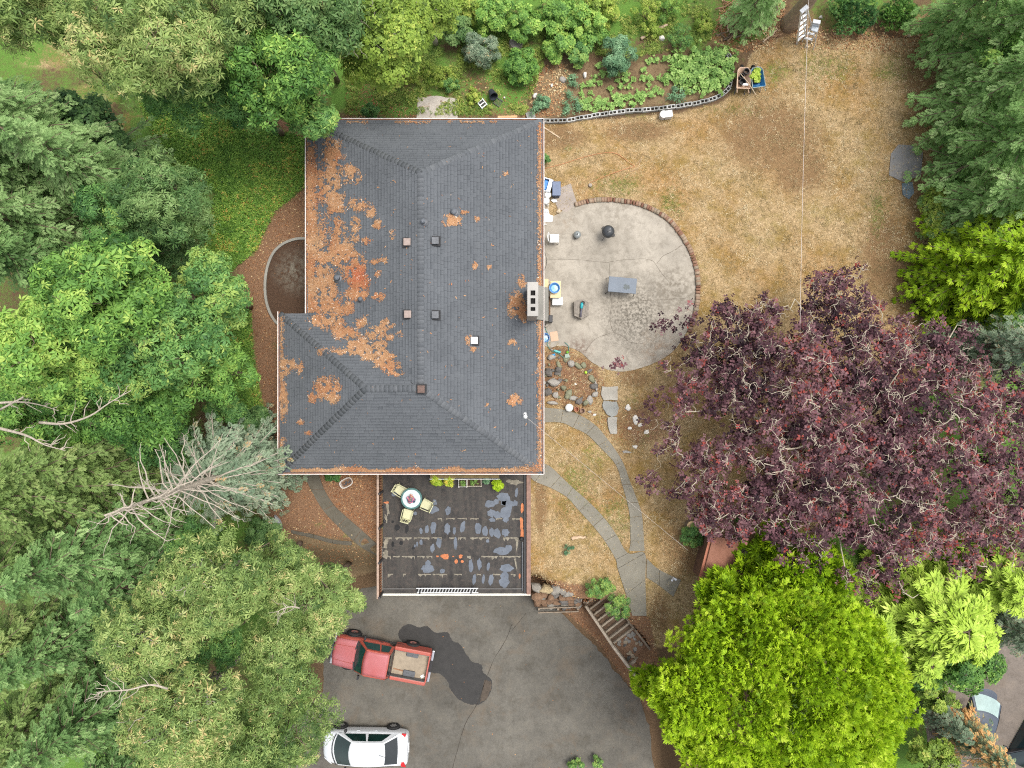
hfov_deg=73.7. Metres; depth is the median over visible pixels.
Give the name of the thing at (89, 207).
ash tree
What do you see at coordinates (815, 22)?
stepladder
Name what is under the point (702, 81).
squash plant
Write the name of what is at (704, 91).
squash plant
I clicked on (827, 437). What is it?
purple leaf tree
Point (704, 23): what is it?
weed clump
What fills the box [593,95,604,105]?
squash plant
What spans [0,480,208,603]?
fir tree
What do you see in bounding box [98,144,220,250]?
ash tree
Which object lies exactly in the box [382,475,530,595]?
deck
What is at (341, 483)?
bath tub
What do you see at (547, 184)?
drink cooler
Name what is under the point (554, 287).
plastic tub
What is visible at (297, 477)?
spruce tree
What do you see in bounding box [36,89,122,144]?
shade tree
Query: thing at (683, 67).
squash plant
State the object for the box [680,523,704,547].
shrub
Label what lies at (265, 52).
maple tree
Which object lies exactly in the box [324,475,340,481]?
shrub
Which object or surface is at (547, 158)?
shrub
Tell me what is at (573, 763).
shrub
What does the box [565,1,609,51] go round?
laurel
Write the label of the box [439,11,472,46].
laurel
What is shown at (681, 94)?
kale plant
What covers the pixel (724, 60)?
squash plant
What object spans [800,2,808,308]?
overhead wire
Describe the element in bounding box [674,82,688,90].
squash plant
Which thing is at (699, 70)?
squash plant
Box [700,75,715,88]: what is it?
squash plant
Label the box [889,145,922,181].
stone slab
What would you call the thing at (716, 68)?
squash plant
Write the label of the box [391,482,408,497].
garden chair
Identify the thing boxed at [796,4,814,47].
stepladder
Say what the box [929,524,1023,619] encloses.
cypress tree
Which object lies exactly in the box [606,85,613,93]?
squash plant
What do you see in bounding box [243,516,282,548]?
bush
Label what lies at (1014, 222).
cypress tree
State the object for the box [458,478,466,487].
planter box
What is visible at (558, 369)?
rock
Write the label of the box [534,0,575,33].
laurel
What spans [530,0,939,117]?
wood chips
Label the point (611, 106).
squash plant
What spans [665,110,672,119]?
white box
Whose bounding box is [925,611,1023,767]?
parking court
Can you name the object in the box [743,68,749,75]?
nursery pot
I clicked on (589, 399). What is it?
rock
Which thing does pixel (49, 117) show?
fir tree
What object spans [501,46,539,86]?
shrub
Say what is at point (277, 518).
rock
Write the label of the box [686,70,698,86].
squash plant
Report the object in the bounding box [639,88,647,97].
squash plant
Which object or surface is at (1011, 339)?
spruce tree
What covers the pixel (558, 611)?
timber fence
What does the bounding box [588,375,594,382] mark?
rock
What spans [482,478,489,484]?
potted plant
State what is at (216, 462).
spruce tree
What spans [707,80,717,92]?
squash plant
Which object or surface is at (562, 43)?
laurel
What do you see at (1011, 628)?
spruce tree
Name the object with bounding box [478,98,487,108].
plastic crate
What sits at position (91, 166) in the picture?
fir tree
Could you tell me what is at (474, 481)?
planter box
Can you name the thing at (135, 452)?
shade tree
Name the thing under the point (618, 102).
squash plant
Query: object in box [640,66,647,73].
squash plant
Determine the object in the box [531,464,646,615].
path
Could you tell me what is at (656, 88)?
squash plant
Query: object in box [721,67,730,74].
squash plant
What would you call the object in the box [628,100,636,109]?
squash plant
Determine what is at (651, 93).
squash plant
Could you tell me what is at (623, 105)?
squash plant
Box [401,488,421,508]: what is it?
round table
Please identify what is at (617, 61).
shrub
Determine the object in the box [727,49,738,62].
squash plant
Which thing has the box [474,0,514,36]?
laurel
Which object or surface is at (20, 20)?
ash tree
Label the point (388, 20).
birch tree
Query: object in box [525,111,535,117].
concrete slab piece
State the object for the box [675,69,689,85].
squash plant
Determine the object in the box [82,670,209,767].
fir tree
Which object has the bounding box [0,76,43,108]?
bush
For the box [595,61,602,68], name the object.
squash plant
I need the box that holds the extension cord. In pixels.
[544,152,633,182]
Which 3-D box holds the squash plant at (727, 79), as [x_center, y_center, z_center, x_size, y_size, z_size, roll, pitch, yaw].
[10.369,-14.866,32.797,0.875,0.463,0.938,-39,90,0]
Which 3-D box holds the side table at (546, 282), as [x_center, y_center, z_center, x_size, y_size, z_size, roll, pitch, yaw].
[1.508,-4.692,32.715,0.460,0.505,0.620,0,90,0]
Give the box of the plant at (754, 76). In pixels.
[749,67,761,83]
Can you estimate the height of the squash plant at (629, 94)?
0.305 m
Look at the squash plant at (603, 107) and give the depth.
32.80 m
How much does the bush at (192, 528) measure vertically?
4.221 m
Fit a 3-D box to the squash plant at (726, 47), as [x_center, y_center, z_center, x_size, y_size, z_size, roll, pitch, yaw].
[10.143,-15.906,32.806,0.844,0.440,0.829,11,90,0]
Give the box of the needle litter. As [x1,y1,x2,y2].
[278,120,541,472]
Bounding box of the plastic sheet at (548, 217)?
[544,209,552,221]
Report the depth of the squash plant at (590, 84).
32.81 m
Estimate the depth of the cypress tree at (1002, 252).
29.74 m
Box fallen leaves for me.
[241,76,659,767]
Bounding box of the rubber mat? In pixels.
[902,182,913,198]
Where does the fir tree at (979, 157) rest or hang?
on the ground at (44, 64)
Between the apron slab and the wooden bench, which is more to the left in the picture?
the wooden bench
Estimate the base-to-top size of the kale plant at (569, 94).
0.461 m
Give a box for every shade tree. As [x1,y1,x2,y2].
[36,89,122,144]
[80,127,158,165]
[117,413,203,470]
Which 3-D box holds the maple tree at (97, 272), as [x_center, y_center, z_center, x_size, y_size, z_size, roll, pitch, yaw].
[-14.127,-2.936,27.073,4.632,12.293,4.594,0,90,0]
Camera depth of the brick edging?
32.87 m
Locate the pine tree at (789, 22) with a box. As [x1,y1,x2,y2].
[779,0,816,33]
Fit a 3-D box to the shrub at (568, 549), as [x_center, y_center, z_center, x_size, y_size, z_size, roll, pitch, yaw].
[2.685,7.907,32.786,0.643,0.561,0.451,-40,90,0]
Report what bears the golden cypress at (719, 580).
on the ground at (44, 64)
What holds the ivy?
on the ground at (44, 64)
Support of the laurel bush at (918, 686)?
on the ground at (44, 64)
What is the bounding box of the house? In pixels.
[277,118,547,474]
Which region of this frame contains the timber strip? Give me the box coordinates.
[498,115,516,117]
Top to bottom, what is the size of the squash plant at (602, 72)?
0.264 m
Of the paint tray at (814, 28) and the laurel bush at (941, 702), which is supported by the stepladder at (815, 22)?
the paint tray at (814, 28)
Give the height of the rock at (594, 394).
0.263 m
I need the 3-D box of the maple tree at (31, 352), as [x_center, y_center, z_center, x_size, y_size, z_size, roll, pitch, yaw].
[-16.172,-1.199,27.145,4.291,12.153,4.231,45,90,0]
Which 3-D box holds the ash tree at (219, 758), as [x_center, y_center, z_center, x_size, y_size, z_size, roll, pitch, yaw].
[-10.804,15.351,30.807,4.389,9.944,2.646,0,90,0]
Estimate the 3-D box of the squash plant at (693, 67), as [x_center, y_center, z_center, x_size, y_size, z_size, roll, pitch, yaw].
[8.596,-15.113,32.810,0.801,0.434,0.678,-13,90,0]
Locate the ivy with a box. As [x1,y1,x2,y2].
[140,100,304,427]
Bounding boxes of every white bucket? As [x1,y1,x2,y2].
[544,197,549,204]
[545,192,550,198]
[659,110,667,119]
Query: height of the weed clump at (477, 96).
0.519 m
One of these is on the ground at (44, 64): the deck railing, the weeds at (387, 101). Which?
the weeds at (387, 101)
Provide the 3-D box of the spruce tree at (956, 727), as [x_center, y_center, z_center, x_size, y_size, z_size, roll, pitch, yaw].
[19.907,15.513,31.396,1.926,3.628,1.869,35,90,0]
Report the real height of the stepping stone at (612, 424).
0.150 m
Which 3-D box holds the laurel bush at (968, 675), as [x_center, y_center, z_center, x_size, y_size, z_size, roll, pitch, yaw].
[20.002,12.487,31.157,3.820,4.206,2.728,0,90,0]
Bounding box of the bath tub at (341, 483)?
[339,477,352,488]
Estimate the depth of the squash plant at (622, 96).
32.82 m
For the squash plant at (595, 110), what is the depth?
32.83 m
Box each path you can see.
[291,530,351,544]
[304,475,379,555]
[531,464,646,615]
[544,408,644,550]
[647,559,680,595]
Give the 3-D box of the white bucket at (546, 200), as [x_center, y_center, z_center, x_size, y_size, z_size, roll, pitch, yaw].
[1.650,-8.763,32.809,0.316,0.382,0.307,44,90,0]
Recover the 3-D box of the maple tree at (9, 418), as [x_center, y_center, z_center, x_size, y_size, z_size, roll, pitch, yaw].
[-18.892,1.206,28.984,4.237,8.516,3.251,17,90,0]
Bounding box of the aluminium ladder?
[416,587,477,593]
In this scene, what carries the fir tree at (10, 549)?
on the ground at (44, 64)
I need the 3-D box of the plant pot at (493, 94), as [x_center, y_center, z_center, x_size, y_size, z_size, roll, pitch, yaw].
[-0.942,-13.885,32.692,0.432,0.426,0.390,-23,63,0]
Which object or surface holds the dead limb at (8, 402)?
attached to the maple tree at (31, 352)
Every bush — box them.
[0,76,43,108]
[148,237,198,284]
[163,515,217,559]
[171,425,211,467]
[180,617,248,676]
[201,393,248,428]
[238,405,271,434]
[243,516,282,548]
[904,735,961,767]
[911,666,951,690]
[914,684,961,718]
[932,652,1007,696]
[988,301,1023,336]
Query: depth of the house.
29.38 m
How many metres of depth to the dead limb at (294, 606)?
25.63 m
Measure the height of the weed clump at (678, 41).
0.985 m
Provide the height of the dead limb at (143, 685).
0.834 m
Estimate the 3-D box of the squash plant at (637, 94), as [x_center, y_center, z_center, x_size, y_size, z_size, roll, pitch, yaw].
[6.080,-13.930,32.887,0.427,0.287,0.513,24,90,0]
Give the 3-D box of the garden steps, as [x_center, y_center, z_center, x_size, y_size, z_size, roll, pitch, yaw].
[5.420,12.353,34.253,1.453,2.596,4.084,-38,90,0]
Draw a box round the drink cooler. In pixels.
[544,177,552,193]
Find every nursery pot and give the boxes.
[739,78,745,85]
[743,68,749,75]
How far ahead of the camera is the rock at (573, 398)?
32.86 m
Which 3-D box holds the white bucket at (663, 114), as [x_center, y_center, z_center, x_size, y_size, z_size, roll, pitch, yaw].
[7.250,-12.903,32.809,0.370,0.382,0.360,2,90,0]
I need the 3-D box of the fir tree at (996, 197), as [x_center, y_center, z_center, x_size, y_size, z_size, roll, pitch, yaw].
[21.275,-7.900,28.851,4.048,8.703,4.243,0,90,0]
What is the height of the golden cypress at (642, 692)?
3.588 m
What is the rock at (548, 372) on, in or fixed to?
on the ground at (44, 64)
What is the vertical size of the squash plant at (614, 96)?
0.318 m
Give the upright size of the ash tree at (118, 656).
12.323 m
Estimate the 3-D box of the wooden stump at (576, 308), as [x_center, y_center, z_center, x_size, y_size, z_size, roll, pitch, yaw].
[3.319,-3.585,32.772,0.730,0.393,0.958,0,90,0]
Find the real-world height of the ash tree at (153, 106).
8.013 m
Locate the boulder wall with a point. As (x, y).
(546, 595)
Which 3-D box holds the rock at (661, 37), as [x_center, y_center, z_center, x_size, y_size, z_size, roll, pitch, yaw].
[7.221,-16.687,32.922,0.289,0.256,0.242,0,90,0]
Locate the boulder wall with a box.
[531,582,581,610]
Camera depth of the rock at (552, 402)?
32.88 m
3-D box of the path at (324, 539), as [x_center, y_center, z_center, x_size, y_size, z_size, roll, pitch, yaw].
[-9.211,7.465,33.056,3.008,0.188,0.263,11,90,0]
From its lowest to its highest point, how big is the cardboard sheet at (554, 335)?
0.012 m
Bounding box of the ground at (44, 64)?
[0,0,1023,767]
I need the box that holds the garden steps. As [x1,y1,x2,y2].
[583,599,649,675]
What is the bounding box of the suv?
[1003,720,1023,766]
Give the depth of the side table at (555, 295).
32.42 m
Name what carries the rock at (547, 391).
on the ground at (44, 64)
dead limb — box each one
[0,384,43,410]
[0,397,58,414]
[0,425,71,450]
[39,385,130,431]
[86,672,167,709]
[269,596,299,624]
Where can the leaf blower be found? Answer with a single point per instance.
(581, 304)
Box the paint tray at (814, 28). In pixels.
[811,24,817,31]
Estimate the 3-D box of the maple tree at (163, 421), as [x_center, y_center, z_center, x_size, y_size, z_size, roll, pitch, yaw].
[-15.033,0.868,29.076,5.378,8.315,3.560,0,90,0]
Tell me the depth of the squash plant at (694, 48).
32.65 m
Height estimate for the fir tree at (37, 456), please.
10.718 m
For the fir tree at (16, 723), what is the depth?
29.14 m
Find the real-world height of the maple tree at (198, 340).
10.017 m
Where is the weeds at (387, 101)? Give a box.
[344,0,711,115]
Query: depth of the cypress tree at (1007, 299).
30.26 m
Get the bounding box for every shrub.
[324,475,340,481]
[360,102,382,117]
[461,31,501,69]
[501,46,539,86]
[544,153,550,163]
[564,545,574,555]
[566,757,584,767]
[585,577,615,598]
[592,754,602,767]
[602,34,638,77]
[604,593,630,620]
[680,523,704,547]
[826,0,878,38]
[875,0,920,31]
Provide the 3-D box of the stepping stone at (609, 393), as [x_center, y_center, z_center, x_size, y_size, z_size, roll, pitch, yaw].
[4.709,0.452,32.975,0.831,0.150,0.694,0,90,0]
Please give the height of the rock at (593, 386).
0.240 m
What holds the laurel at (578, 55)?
on the ground at (44, 64)
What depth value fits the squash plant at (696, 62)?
32.64 m
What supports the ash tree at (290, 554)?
on the ground at (44, 64)
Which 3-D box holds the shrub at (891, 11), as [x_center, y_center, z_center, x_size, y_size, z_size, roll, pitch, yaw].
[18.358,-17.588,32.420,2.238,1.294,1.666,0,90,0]
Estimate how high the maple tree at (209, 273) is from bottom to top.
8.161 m
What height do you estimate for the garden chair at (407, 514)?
0.899 m
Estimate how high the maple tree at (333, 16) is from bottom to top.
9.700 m
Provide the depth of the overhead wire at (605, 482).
28.96 m
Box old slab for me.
[417,96,457,117]
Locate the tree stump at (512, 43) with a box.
[508,38,522,50]
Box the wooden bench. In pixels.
[430,475,498,477]
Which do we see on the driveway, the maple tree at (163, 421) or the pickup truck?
the pickup truck
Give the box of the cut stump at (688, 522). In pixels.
[684,519,693,528]
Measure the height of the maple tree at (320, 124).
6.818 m
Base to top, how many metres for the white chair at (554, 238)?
0.842 m
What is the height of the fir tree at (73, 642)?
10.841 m
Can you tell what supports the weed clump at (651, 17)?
on the ground at (44, 64)
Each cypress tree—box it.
[790,558,901,657]
[852,525,992,666]
[889,213,1023,326]
[891,241,998,333]
[893,646,944,690]
[927,198,1023,247]
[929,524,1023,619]
[937,269,1023,333]
[942,617,1005,667]
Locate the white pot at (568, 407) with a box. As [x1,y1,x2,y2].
[565,404,572,411]
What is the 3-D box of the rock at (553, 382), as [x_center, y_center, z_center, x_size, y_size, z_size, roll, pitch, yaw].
[1.978,-0.086,32.887,0.588,0.435,0.426,34,90,0]
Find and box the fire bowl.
[574,231,580,238]
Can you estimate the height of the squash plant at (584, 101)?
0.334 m
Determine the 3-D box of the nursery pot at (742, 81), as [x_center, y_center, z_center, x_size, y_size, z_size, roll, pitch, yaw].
[10.965,-14.367,32.530,0.330,0.220,0.330,0,90,0]
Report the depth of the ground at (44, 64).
33.00 m
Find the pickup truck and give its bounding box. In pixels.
[329,629,434,685]
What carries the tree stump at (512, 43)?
on the ground at (44, 64)
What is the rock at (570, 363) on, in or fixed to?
on the ground at (44, 64)
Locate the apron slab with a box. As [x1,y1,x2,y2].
[554,184,576,211]
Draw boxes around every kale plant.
[527,101,539,117]
[558,106,570,117]
[562,100,572,108]
[563,89,573,100]
[565,70,577,82]
[567,80,579,87]
[572,96,582,106]
[572,104,582,114]
[665,91,679,102]
[671,85,678,94]
[676,88,692,102]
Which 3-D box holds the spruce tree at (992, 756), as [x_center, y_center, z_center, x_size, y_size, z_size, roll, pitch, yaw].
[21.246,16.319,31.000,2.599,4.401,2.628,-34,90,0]
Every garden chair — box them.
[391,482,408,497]
[400,508,414,523]
[420,497,434,512]
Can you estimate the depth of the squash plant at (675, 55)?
32.72 m
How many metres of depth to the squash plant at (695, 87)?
32.75 m
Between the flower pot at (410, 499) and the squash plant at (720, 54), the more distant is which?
the squash plant at (720, 54)
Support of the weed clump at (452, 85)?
on the ground at (44, 64)
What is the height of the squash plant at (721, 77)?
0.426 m
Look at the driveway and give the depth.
35.54 m
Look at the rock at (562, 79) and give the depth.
32.90 m
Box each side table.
[544,279,548,291]
[550,281,560,298]
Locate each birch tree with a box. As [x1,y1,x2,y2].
[335,0,429,95]
[401,0,460,45]
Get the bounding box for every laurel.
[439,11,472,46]
[458,0,478,27]
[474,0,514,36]
[505,0,543,43]
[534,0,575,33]
[541,26,575,64]
[564,39,593,69]
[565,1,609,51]
[584,0,619,29]
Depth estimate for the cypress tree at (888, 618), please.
29.87 m
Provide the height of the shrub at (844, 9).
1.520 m
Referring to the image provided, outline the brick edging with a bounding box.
[574,197,700,332]
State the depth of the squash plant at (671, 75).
32.74 m
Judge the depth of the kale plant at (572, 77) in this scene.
32.70 m
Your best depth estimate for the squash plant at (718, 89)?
32.70 m
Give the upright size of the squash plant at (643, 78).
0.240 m
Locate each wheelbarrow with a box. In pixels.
[734,65,749,94]
[750,65,765,92]
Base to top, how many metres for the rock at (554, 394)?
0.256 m
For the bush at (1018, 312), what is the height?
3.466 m
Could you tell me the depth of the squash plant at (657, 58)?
32.83 m
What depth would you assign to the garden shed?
30.95 m
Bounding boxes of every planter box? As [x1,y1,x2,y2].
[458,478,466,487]
[467,478,481,486]
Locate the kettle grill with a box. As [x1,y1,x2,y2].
[602,225,614,239]
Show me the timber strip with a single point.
(514, 116)
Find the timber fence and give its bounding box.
[538,606,578,612]
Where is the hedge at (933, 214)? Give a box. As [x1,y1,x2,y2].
[917,184,953,238]
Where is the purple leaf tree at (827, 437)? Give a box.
[602,256,1023,607]
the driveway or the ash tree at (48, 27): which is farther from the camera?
the driveway
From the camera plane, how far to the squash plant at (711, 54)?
32.68 m
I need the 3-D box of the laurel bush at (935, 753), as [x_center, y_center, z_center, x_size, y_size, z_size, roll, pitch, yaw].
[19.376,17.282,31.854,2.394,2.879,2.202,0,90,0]
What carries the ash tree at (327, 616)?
on the ground at (44, 64)
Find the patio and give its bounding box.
[544,201,695,371]
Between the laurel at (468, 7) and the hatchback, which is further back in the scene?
the hatchback
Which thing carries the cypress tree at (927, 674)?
on the ground at (44, 64)
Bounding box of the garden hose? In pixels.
[544,326,568,356]
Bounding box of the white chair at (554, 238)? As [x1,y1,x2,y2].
[547,232,558,244]
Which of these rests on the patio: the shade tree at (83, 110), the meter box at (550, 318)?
the meter box at (550, 318)
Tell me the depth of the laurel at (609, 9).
31.94 m
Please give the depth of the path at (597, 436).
32.95 m
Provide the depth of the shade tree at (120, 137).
28.58 m
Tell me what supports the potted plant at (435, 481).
on the deck
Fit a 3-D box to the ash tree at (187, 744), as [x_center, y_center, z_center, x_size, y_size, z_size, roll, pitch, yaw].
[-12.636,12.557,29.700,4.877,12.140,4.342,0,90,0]
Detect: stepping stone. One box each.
[601,386,617,400]
[602,401,618,416]
[607,417,616,433]
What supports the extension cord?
on the ground at (44, 64)
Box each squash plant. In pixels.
[579,96,588,106]
[580,82,588,88]
[581,103,592,110]
[586,79,595,86]
[587,96,593,105]
[592,104,599,112]
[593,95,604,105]
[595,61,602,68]
[596,103,605,109]
[598,69,605,77]
[601,97,608,104]
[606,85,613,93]
[606,102,614,110]
[611,92,619,100]
[614,97,622,106]
[616,98,625,108]
[618,93,626,99]
[621,70,630,76]
[621,75,629,83]
[625,92,635,100]
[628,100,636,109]
[633,88,640,98]
[635,96,645,104]
[639,74,645,81]
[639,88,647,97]
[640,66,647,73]
[645,57,652,64]
[646,74,653,82]
[647,90,655,97]
[652,54,659,63]
[652,85,659,94]
[657,88,664,95]
[661,65,677,81]
[662,46,680,63]
[665,61,680,82]
[673,62,689,78]
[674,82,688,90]
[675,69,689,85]
[678,50,691,67]
[682,63,696,75]
[682,63,697,74]
[684,56,698,69]
[684,80,700,94]
[686,52,699,62]
[686,56,706,76]
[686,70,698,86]
[689,55,705,68]
[691,39,710,58]
[691,72,704,89]
[697,83,710,98]
[698,66,712,81]
[700,58,714,71]
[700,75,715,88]
[701,50,713,64]
[705,41,722,57]
[705,68,718,83]
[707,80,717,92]
[709,63,726,77]
[710,56,725,66]
[713,46,729,57]
[714,82,728,95]
[717,43,732,58]
[718,64,736,83]
[718,74,730,87]
[719,56,728,71]
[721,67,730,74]
[725,54,736,71]
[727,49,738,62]
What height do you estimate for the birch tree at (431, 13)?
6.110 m
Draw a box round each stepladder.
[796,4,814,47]
[802,19,820,49]
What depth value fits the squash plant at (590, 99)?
32.83 m
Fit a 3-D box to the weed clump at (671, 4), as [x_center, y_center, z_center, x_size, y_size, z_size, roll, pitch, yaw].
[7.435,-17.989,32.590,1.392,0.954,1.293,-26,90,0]
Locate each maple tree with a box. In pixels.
[0,280,154,414]
[0,386,89,454]
[27,230,174,363]
[49,369,196,450]
[72,294,236,406]
[161,335,260,409]
[168,245,253,334]
[221,81,284,136]
[223,20,339,132]
[236,0,368,83]
[279,94,341,140]
[972,29,1023,86]
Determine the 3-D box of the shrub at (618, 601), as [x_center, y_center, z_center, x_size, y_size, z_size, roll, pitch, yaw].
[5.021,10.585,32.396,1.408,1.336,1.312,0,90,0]
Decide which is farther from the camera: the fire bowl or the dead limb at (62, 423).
the fire bowl
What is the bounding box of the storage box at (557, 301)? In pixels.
[552,297,562,304]
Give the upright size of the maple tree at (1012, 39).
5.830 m
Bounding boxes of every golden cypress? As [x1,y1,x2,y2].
[627,657,693,701]
[646,577,925,767]
[692,563,768,620]
[730,514,857,614]
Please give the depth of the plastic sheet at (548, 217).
32.95 m
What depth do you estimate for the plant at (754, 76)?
32.28 m
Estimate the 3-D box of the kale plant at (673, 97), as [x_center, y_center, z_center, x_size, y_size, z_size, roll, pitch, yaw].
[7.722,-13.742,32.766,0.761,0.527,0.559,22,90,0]
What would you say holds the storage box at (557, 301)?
on the patio
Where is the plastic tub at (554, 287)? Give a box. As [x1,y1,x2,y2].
[549,282,559,292]
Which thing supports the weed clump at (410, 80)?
on the ground at (44, 64)
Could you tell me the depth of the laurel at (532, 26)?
31.87 m
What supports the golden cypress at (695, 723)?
on the ground at (44, 64)
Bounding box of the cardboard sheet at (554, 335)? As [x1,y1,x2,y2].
[550,331,558,341]
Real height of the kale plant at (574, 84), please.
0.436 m
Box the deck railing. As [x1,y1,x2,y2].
[377,475,383,598]
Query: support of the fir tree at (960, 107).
on the ground at (44, 64)
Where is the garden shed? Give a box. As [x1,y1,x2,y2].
[693,534,740,580]
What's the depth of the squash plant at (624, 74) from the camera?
32.82 m
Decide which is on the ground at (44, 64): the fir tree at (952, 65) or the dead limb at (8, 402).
the fir tree at (952, 65)
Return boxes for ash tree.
[0,0,123,94]
[32,0,152,81]
[57,0,231,113]
[68,182,166,244]
[88,572,234,683]
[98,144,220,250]
[111,641,254,767]
[131,519,272,638]
[132,44,246,138]
[161,0,280,79]
[189,704,298,767]
[207,673,345,767]
[235,608,342,701]
[240,529,319,590]
[257,561,366,639]
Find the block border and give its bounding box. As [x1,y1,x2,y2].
[544,53,733,123]
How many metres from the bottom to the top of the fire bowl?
0.407 m
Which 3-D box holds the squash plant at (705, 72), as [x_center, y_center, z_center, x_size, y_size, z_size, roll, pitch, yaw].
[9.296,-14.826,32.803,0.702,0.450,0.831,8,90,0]
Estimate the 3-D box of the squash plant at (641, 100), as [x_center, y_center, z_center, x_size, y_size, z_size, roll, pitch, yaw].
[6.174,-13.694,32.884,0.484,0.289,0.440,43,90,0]
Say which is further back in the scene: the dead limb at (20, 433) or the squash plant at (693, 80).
the squash plant at (693, 80)
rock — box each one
[274,515,282,526]
[544,388,551,395]
[545,368,551,376]
[546,378,559,386]
[547,401,557,404]
[552,392,557,397]
[554,367,561,371]
[559,76,565,82]
[564,389,571,398]
[567,360,574,366]
[569,396,577,400]
[575,362,581,368]
[575,396,582,404]
[587,395,592,404]
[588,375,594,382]
[590,383,597,388]
[592,391,597,396]
[633,415,637,424]
[659,35,664,40]
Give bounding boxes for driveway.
[284,586,654,767]
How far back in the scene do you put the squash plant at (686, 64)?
32.68 m
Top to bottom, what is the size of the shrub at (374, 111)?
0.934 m
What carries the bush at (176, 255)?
on the ground at (44, 64)
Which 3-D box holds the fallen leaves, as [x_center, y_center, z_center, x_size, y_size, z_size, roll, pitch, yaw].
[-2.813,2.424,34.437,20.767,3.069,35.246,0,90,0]
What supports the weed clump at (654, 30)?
on the ground at (44, 64)
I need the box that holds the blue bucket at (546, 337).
[544,333,549,341]
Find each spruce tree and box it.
[90,402,309,555]
[224,436,307,506]
[910,690,974,745]
[923,314,1023,388]
[930,700,1015,767]
[991,609,1023,658]
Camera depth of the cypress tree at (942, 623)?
29.08 m
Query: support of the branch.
on the ground at (44, 64)
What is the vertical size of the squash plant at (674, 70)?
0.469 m
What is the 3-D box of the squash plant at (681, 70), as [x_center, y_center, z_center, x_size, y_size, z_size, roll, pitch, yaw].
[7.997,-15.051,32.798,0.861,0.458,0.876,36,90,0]
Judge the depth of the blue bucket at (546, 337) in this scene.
32.76 m
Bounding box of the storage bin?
[552,181,560,197]
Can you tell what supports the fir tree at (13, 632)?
on the ground at (44, 64)
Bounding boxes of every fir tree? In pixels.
[0,75,175,213]
[0,115,201,247]
[0,142,78,217]
[0,172,151,285]
[0,223,154,309]
[0,407,184,501]
[0,416,185,545]
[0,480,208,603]
[0,494,157,605]
[0,574,191,692]
[0,579,133,698]
[0,653,110,767]
[5,627,192,767]
[67,521,221,622]
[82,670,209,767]
[720,0,785,45]
[901,0,1010,70]
[902,38,1023,160]
[903,101,1023,198]
[914,162,1023,242]
[919,0,1023,103]
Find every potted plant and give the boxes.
[430,475,443,486]
[443,477,454,487]
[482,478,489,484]
[491,479,503,491]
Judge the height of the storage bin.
0.505 m
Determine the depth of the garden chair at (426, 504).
32.53 m
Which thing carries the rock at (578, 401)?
on the ground at (44, 64)
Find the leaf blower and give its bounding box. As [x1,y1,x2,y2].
[580,301,584,316]
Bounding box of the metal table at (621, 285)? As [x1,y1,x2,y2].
[605,276,636,296]
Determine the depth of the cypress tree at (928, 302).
30.92 m
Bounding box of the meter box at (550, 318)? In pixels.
[548,315,552,322]
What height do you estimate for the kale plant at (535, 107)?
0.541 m
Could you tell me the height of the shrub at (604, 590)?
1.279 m
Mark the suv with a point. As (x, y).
(1015, 748)
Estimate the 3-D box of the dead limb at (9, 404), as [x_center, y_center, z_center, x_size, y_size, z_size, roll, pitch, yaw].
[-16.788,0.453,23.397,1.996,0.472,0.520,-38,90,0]
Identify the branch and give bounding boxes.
[571,535,585,540]
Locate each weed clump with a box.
[403,54,431,84]
[427,66,455,88]
[442,75,459,92]
[466,85,481,105]
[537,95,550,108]
[629,0,662,30]
[643,20,663,38]
[655,0,681,24]
[667,23,694,52]
[694,11,715,33]
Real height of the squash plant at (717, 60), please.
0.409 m
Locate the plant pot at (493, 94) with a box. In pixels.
[488,89,497,100]
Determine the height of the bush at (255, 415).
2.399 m
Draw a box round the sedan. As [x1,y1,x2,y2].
[964,689,1001,752]
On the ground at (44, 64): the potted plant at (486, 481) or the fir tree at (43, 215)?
the fir tree at (43, 215)
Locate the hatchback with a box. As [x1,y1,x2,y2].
[323,722,408,767]
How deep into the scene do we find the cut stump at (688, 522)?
32.68 m
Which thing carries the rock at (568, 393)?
on the ground at (44, 64)
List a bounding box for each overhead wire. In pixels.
[527,418,685,548]
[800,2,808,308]
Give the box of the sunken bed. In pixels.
[264,237,304,323]
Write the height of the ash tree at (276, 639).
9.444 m
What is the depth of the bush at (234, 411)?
29.97 m
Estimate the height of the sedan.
1.487 m
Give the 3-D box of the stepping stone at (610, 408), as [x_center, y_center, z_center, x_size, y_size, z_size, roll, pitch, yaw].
[4.761,1.217,32.975,0.799,0.150,0.806,0,90,0]
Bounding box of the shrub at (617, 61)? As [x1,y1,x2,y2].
[602,34,638,77]
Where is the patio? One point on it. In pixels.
(647, 250)
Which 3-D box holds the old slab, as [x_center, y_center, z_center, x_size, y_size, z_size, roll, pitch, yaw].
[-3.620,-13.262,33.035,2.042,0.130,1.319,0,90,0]
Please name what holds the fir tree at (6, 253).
on the ground at (44, 64)
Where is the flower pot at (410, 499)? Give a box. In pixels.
[406,494,415,503]
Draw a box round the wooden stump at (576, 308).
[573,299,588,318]
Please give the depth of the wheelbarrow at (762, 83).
32.47 m
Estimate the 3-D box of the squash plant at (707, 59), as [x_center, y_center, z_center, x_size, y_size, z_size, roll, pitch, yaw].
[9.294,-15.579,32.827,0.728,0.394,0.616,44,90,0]
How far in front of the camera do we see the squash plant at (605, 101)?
32.83 m

